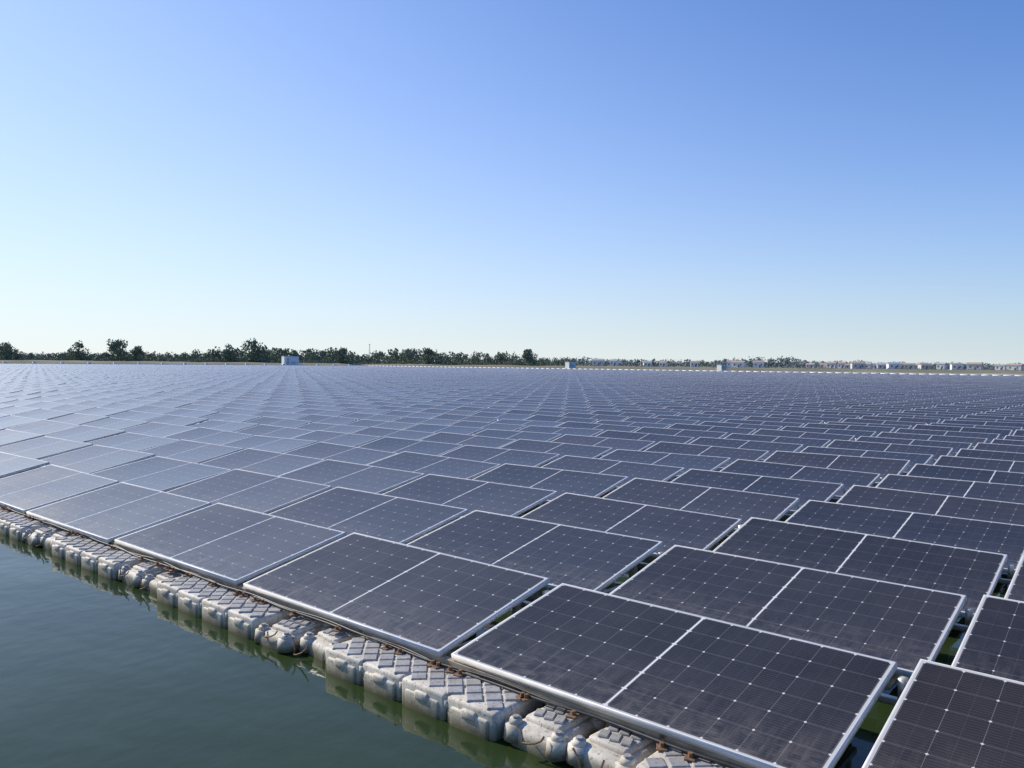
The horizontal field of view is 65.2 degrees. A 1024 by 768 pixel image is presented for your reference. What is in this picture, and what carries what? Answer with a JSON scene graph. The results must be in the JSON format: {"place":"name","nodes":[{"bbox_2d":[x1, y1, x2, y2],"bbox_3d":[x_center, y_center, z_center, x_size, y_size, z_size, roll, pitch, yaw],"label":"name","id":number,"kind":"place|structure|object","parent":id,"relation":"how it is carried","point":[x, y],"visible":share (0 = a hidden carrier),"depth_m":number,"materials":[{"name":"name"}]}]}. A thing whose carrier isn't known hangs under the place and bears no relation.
{"place":"outdoors","nodes":[
{"label":"outdoors","id":0,"kind":"place"},
{"bbox_2d":[0,363,1023,767],"bbox_3d":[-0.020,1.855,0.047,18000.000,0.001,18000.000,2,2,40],"label":"lake water","id":1,"kind":"structure","parent":0,"point":[98,671],"depth_m":4.40,"materials":[{"name":"green liquid"}]},
{"bbox_2d":[0,506,73,550],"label":"floating walkway","id":2,"kind":"structure","parent":1,"relation":"on","point":[29,530],"depth_m":8.19,"materials":[{"name":"grey plastic"}]},
{"bbox_2d":[52,533,189,595],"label":"floating walkway","id":3,"kind":"structure","parent":1,"relation":"on","point":[105,560],"depth_m":6.89,"materials":[{"name":"grey plastic"}]},
{"bbox_2d":[157,570,361,662],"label":"floating walkway","id":4,"kind":"structure","parent":1,"relation":"on","point":[262,622],"depth_m":5.48,"materials":[{"name":"grey plastic"}]},
{"bbox_2d":[282,356,300,364],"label":"inverter cabin","id":5,"kind":"object","parent":1,"relation":"on","point":[290,360],"visible":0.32,"depth_m":290.65,"materials":[{"name":"metal"}]},
{"bbox_2d":[28,418,836,601],"bbox_3d":[3.683,0.801,44.034,87.130,0.220,65.028,2,2,40],"label":"panel support float","id":6,"kind":"object","parent":1,"relation":"on","point":[538,594],"depth_m":7.29,"materials":[{"name":"grey plastic"}]},
{"bbox_2d":[326,630,665,767],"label":"floating walkway","id":7,"kind":"structure","parent":1,"relation":"on","point":[459,699],"depth_m":4.07,"materials":[{"name":"grey plastic"}]},
{"bbox_2d":[0,364,1023,512],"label":"solar panel array","id":8,"kind":"object","parent":1,"relation":"on","point":[257,418],"visible":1,"depth_m":20.33,"materials":[{"name":"blue glass"}]},
{"bbox_2d":[31,388,1023,705],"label":"panel mounting rails","id":9,"kind":"object","parent":1,"relation":"on","point":[893,700],"visible":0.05,"depth_m":5.37,"materials":[{"name":"silver metal"}]},
{"bbox_2d":[26,482,211,542],"bbox_3d":[-4.144,1.305,8.375,2.060,0.260,1.038,2,2,40],"label":"solar panel","id":10,"kind":"object","parent":9,"relation":"on","point":[109,514],"visible":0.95,"depth_m":8.23,"materials":[{"name":"blue glass"}]},
{"bbox_2d":[114,503,346,584],"bbox_3d":[-2.498,1.343,6.992,2.057,0.247,1.030,2,2,40],"label":"solar panel","id":11,"kind":"object","parent":9,"relation":"on","point":[233,545],"visible":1,"depth_m":6.84,"materials":[{"name":"blue glass"}]},
{"bbox_2d":[168,469,331,513],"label":"solar panel","id":12,"kind":"object","parent":9,"relation":"on","point":[259,492],"visible":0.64,"depth_m":9.43,"materials":[{"name":"blue glass"}]},
{"bbox_2d":[280,459,424,493],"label":"solar panel","id":13,"kind":"object","parent":9,"relation":"on","point":[360,477],"visible":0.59,"depth_m":10.61,"materials":[{"name":"blue glass"}]},
{"bbox_2d":[270,487,468,543],"bbox_3d":[-1.537,1.329,8.114,2.060,0.251,1.034,2,2,40],"label":"solar panel","id":14,"kind":"object","parent":9,"relation":"on","point":[348,511],"visible":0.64,"depth_m":8.04,"materials":[{"name":"blue glass"}]},
{"bbox_2d":[243,532,549,657],"bbox_3d":[-0.861,1.392,5.595,2.058,0.262,1.029,2,2,40],"label":"solar panel","id":15,"kind":"object","parent":9,"relation":"on","point":[436,603],"visible":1,"depth_m":5.42,"materials":[{"name":"black glass"}]},
{"bbox_2d":[367,451,500,478],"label":"solar panel","id":16,"kind":"object","parent":9,"relation":"on","point":[426,464],"visible":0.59,"depth_m":11.77,"materials":[{"name":"blue glass"}]},
{"bbox_2d":[384,474,557,519],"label":"solar panel","id":17,"kind":"object","parent":9,"relation":"on","point":[471,495],"visible":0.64,"depth_m":9.18,"materials":[{"name":"blue glass"}]},
{"bbox_2d":[440,445,559,466],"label":"solar panel","id":18,"kind":"object","parent":9,"relation":"on","point":[501,456],"visible":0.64,"depth_m":12.87,"materials":[{"name":"blue glass"}]},
{"bbox_2d":[407,510,662,591],"bbox_3d":[0.104,1.374,6.728,2.059,0.251,1.033,2,2,40],"label":"solar panel","id":19,"kind":"object","parent":9,"relation":"on","point":[590,559],"visible":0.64,"depth_m":6.62,"materials":[{"name":"blue glass"}]},
{"bbox_2d":[472,463,628,502],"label":"solar panel","id":20,"kind":"object","parent":9,"relation":"on","point":[561,481],"visible":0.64,"depth_m":10.34,"materials":[{"name":"blue glass"}]},
{"bbox_2d":[542,455,684,488],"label":"solar panel","id":21,"kind":"object","parent":9,"relation":"on","point":[631,470],"visible":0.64,"depth_m":11.47,"materials":[{"name":"blue glass"}]},
{"bbox_2d":[521,493,741,557],"bbox_3d":[1.058,1.368,7.838,2.064,0.268,1.048,2,2,40],"label":"solar panel","id":22,"kind":"object","parent":9,"relation":"on","point":[670,527],"visible":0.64,"depth_m":7.82,"materials":[{"name":"blue glass"}]},
{"bbox_2d":[451,583,896,767],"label":"solar panel","id":23,"kind":"object","parent":9,"relation":"on","point":[755,697],"visible":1,"depth_m":4.01,"materials":[{"name":"black glass"}]},
{"bbox_2d":[602,478,799,531],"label":"solar panel","id":24,"kind":"object","parent":9,"relation":"on","point":[744,506],"visible":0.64,"depth_m":8.93,"materials":[{"name":"blue glass"}]},
{"bbox_2d":[671,469,843,513],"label":"solar panel","id":25,"kind":"object","parent":9,"relation":"on","point":[804,491],"visible":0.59,"depth_m":10.06,"materials":[{"name":"blue glass"}]},
{"bbox_2d":[609,545,966,677],"bbox_3d":[1.747,1.431,5.319,2.055,0.246,1.026,2,2,40],"label":"solar panel","id":26,"kind":"object","parent":9,"relation":"on","point":[906,628],"visible":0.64,"depth_m":5.20,"materials":[{"name":"black glass"}]},
{"bbox_2d":[713,517,1007,616],"bbox_3d":[2.689,1.414,6.420,2.058,0.286,1.031,2,2,40],"label":"solar panel","id":27,"kind":"object","parent":9,"relation":"on","point":[973,575],"visible":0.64,"depth_m":6.39,"materials":[{"name":"blue glass"}]},
{"bbox_2d":[785,500,1023,573],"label":"solar panel","id":28,"kind":"object","parent":9,"relation":"on","point":[996,537],"visible":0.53,"depth_m":7.56,"materials":[{"name":"blue glass"}]},
{"bbox_2d":[836,485,1023,524],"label":"solar panel","id":29,"kind":"object","parent":9,"relation":"on","point":[955,506],"visible":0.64,"depth_m":8.81,"materials":[{"name":"blue glass"}]},
{"bbox_2d":[862,659,1023,767],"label":"solar panel","id":30,"kind":"object","parent":9,"relation":"on","point":[944,716],"visible":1,"depth_m":3.38,"materials":[{"name":"black glass"}]},
{"bbox_2d":[951,595,1023,681],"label":"solar panel","id":31,"kind":"object","parent":9,"relation":"on","point":[992,643],"visible":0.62,"depth_m":4.47,"materials":[{"name":"black glass"}]},
{"bbox_2d":[1004,555,1023,601],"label":"solar panel","id":32,"kind":"object","parent":9,"relation":"on","point":[1015,590],"visible":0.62,"depth_m":5.67,"materials":[{"name":"glass"}]},
{"bbox_2d":[565,362,577,368],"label":"inverter cabin","id":33,"kind":"object","parent":1,"relation":"on","point":[570,365],"visible":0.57,"depth_m":298.83,"materials":[{"name":"metal"}]},
{"bbox_2d":[636,736,754,767],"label":"float","id":34,"kind":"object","parent":1,"relation":"on","point":[663,756],"visible":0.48,"depth_m":3.46,"materials":[{"name":"grey plastic"}]},
{"bbox_2d":[715,365,728,370],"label":"inverter cabin","id":35,"kind":"object","parent":1,"relation":"on","point":[721,367],"visible":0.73,"depth_m":288.99,"materials":[{"name":"metal"}]},
{"bbox_2d":[0,359,1023,372],"bbox_3d":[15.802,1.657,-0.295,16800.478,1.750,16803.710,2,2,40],"label":"shore terrain","id":36,"kind":"structure","parent":0,"point":[535,366],"depth_m":383.37,"materials":[{"name":"green plant"}]},
{"bbox_2d":[0,341,18,359],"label":"tree","id":37,"kind":"object","parent":36,"relation":"on","point":[9,353],"visible":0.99,"depth_m":418.17,"materials":[{"name":"green plant"}]},
{"bbox_2d":[66,340,90,360],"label":"tree","id":38,"kind":"object","parent":36,"relation":"on","point":[75,355],"visible":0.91,"depth_m":418.94,"materials":[{"name":"green plant"}]},
{"bbox_2d":[107,339,127,360],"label":"tree","id":39,"kind":"object","parent":36,"relation":"on","point":[116,346],"visible":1,"depth_m":418.91,"materials":[{"name":"green plant"}]},
{"bbox_2d":[129,346,144,360],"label":"tree","id":40,"kind":"object","parent":36,"relation":"on","point":[136,351],"visible":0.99,"depth_m":419.03,"materials":[{"name":"green plant"}]},
{"bbox_2d":[221,343,237,361],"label":"tree","id":41,"kind":"object","parent":36,"relation":"on","point":[226,354],"visible":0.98,"depth_m":418.25,"materials":[{"name":"green plant"}]},
{"bbox_2d":[240,338,269,362],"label":"tree","id":42,"kind":"object","parent":36,"relation":"on","point":[253,349],"visible":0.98,"depth_m":418.26,"materials":[{"name":"green plant"}]},
{"bbox_2d":[0,344,577,365],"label":"distant tree line","id":43,"kind":"object","parent":36,"relation":"on","point":[275,355],"visible":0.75,"depth_m":435.80,"materials":[{"name":"green plant"}]},
{"bbox_2d":[334,347,347,362],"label":"tree","id":44,"kind":"object","parent":36,"relation":"on","point":[340,354],"visible":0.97,"depth_m":418.87,"materials":[{"name":"green plant"}]},
{"bbox_2d":[421,347,433,363],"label":"tree","id":45,"kind":"object","parent":36,"relation":"on","point":[427,352],"visible":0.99,"depth_m":419.33,"materials":[{"name":"green plant"}]},
{"bbox_2d":[13,351,1023,370],"bbox_3d":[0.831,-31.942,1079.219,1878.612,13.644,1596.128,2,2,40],"label":"tree line","id":46,"kind":"object","parent":36,"relation":"on","point":[786,362],"visible":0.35,"depth_m":634.38,"materials":[{"name":"green plant"}]},
{"bbox_2d":[522,349,537,365],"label":"tree","id":47,"kind":"object","parent":36,"relation":"on","point":[528,355],"visible":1,"depth_m":418.40,"materials":[{"name":"green plant"}]},
{"bbox_2d":[592,360,603,365],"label":"walls","id":48,"kind":"structure","parent":36,"relation":"on","point":[597,362],"depth_m":568.31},
{"bbox_2d":[610,361,618,365],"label":"walls","id":49,"kind":"structure","parent":36,"relation":"on","point":[616,364],"depth_m":584.02,"materials":[{"name":"white paint"}]},
{"bbox_2d":[731,362,745,367],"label":"walls","id":50,"kind":"structure","parent":36,"relation":"on","point":[737,364],"depth_m":552.24,"materials":[{"name":"white paint"}]},
{"bbox_2d":[753,362,763,367],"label":"walls","id":51,"kind":"structure","parent":36,"relation":"on","point":[758,364],"depth_m":584.00,"materials":[{"name":"white paint"}]},
{"bbox_2d":[826,363,837,368],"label":"walls","id":52,"kind":"structure","parent":36,"relation":"on","point":[834,364],"depth_m":561.99,"materials":[{"name":"white paint"}]},
{"bbox_2d":[838,363,844,368],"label":"walls","id":53,"kind":"structure","parent":36,"relation":"on","point":[841,364],"depth_m":586.25,"materials":[{"name":"white paint"}]},
{"bbox_2d":[886,364,900,368],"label":"walls","id":54,"kind":"structure","parent":36,"relation":"on","point":[890,367],"depth_m":542.20,"materials":[{"name":"white paint"}]},
{"bbox_2d":[904,364,914,368],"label":"walls","id":55,"kind":"structure","parent":36,"relation":"on","point":[912,367],"depth_m":564.67,"materials":[{"name":"white paint"}]},
{"bbox_2d":[936,364,946,369],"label":"walls","id":56,"kind":"structure","parent":36,"relation":"on","point":[941,365],"depth_m":579.84,"materials":[{"name":"white paint"}]},
{"bbox_2d":[966,364,982,369],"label":"walls","id":57,"kind":"structure","parent":36,"relation":"on","point":[980,366],"depth_m":559.98,"materials":[{"name":"white paint"}]},
{"bbox_2d":[966,362,982,363],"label":"roof","id":58,"kind":"structure","parent":57,"relation":"on","point":[974,363],"depth_m":561.57,"materials":[{"name":"tile"}]},
{"bbox_2d":[995,366,1006,369],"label":"walls","id":59,"kind":"structure","parent":36,"relation":"on","point":[1004,367],"depth_m":572.35,"materials":[{"name":"white paint"}]},
{"bbox_2d":[1006,365,1023,369],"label":"walls","id":60,"kind":"structure","parent":36,"relation":"on","point":[1013,367],"depth_m":556.82,"materials":[{"name":"white paint"}]},
{"bbox_2d":[1007,363,1023,365],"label":"roof","id":61,"kind":"structure","parent":60,"relation":"on","point":[1015,364],"depth_m":557.69,"materials":[{"name":"tile"}]},
{"bbox_2d":[0,362,1023,375],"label":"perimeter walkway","id":62,"kind":"structure","parent":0,"point":[500,367],"depth_m":228.92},
{"bbox_2d":[0,0,1023,368],"label":"sky","id":63,"kind":"structure","parent":0,"point":[676,180],"materials":[{"name":"blue"}]},
{"bbox_2d":[850,363,865,368],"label":"walls","id":64,"kind":"structure","parent":0,"point":[852,365],"depth_m":546.85,"materials":[{"name":"white paint"}]},
{"bbox_2d":[918,365,928,368],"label":"walls","id":65,"kind":"structure","parent":0,"point":[920,366],"depth_m":569.46,"materials":[{"name":"white paint"}]},
{"bbox_2d":[950,364,962,369],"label":"walls","id":66,"kind":"structure","parent":0,"point":[955,365],"depth_m":543.25,"materials":[{"name":"white paint"}]},
{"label":"floating walkway","id":67,"kind":"object","parent":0,"visible":0},
{"bbox_2d":[0,506,740,767],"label":"power cable","id":68,"kind":"object","parent":67,"relation":"on","point":[464,671],"visible":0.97,"depth_m":4.56,"materials":[{"name":"black rubber"}]}
]}

